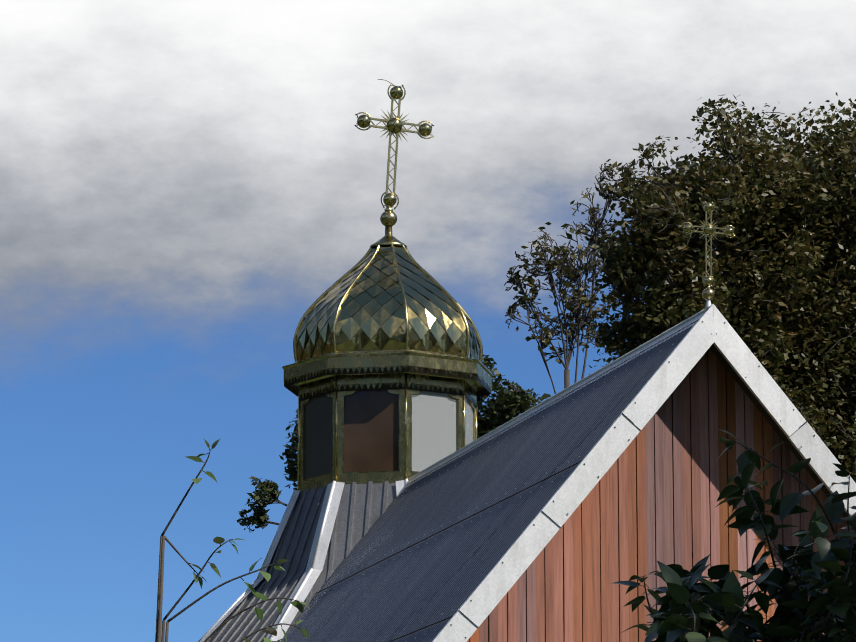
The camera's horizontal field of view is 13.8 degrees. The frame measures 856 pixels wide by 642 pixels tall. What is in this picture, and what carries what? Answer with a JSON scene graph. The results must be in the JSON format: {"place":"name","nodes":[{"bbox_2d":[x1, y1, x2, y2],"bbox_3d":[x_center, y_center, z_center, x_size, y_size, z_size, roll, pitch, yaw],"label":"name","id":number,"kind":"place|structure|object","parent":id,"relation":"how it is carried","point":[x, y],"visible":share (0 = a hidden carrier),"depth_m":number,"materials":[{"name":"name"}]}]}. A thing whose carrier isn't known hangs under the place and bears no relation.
{"place":"outdoors","nodes":[
{"label":"outdoors","id":0,"kind":"place"},
{"bbox_2d":[0,0,855,641],"label":"sky","id":1,"kind":"structure","parent":0,"point":[181,181],"materials":[{"name":"blue"}]},
{"bbox_2d":[469,363,817,641],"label":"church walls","id":2,"kind":"structure","parent":0,"point":[636,525],"depth_m":32.98,"materials":[{"name":"wood"}]},
{"bbox_2d":[198,479,409,641],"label":"cupola base roof","id":3,"kind":"structure","parent":2,"relation":"on","point":[321,532],"depth_m":43.83,"materials":[{"name":"metal"}]},
{"bbox_2d":[297,374,476,492],"bbox_3d":[-0.509,1.597,45.145,2.341,1.850,2.341,2,-11,-11],"label":"lantern","id":4,"kind":"object","parent":3,"relation":"on","point":[373,436],"visible":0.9,"depth_m":44.23,"materials":[{"name":"gold metal"}]},
{"bbox_2d":[282,350,492,406],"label":"cornice","id":5,"kind":"structure","parent":4,"relation":"on","point":[374,370],"depth_m":44.29,"materials":[{"name":"gold metal"}]},
{"bbox_2d":[293,205,482,362],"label":"onion dome","id":6,"kind":"structure","parent":4,"relation":"on","point":[387,292],"depth_m":44.67,"materials":[{"name":"gold metal"}]},
{"bbox_2d":[354,79,433,209],"bbox_3d":[-0.454,-2.252,45.909,1.086,1.795,0.209,7,-13,-17],"label":"cross","id":7,"kind":"object","parent":6,"relation":"on","point":[394,125],"visible":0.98,"depth_m":45.91,"materials":[{"name":"gold metal"}]},
{"bbox_2d":[280,304,855,641],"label":"roof","id":8,"kind":"structure","parent":2,"relation":"on","point":[431,547],"depth_m":36.29,"materials":[{"name":"metal"}]},
{"bbox_2d":[432,304,855,641],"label":"barge flashing","id":9,"kind":"object","parent":8,"relation":"attached to","point":[711,326],"visible":0.98,"depth_m":32.69,"materials":[{"name":"metal"}]},
{"bbox_2d":[682,201,734,287],"bbox_3d":[2.646,-0.708,33.293,0.538,0.875,0.103,4,-12,-14],"label":"gable cross","id":10,"kind":"object","parent":8,"relation":"on","point":[709,229],"visible":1,"depth_m":33.29,"materials":[{"name":"gold metal"}]},
{"bbox_2d":[702,288,714,311],"bbox_3d":[2.639,-0.197,33.192,0.120,0.227,0.120,3,-11,-14],"label":"gable cross base","id":11,"kind":"object","parent":8,"relation":"on","point":[708,294],"visible":0.94,"depth_m":33.16,"materials":[{"name":"gold metal"}]},
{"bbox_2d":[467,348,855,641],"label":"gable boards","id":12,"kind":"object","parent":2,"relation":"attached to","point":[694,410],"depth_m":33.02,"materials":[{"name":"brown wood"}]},
{"label":"ground","id":13,"kind":"structure","parent":0,"visible":0},
{"bbox_2d":[155,438,309,641],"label":"twigs","id":14,"kind":"object","parent":13,"relation":"on","point":[160,622],"visible":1,"depth_m":11.23,"materials":[{"name":"green plant"}]},
{"bbox_2d":[237,355,550,531],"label":"tree","id":15,"kind":"object","parent":13,"relation":"on","point":[508,403],"visible":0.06,"depth_m":71.95,"materials":[{"name":"green plant"}]},
{"bbox_2d":[504,159,635,393],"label":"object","id":16,"kind":"object","parent":13,"relation":"on","point":[570,272],"visible":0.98,"depth_m":80.64,"materials":[{"name":"green plant"}]},
{"bbox_2d":[579,92,855,482],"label":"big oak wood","id":17,"kind":"object","parent":13,"relation":"on","point":[783,300],"visible":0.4,"depth_m":84.25,"materials":[{"name":"green plant"}]},
{"bbox_2d":[613,429,855,641],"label":"shrub","id":18,"kind":"object","parent":13,"relation":"on","point":[687,602],"visible":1,"depth_m":13.83,"materials":[{"name":"green plant"}]}
]}

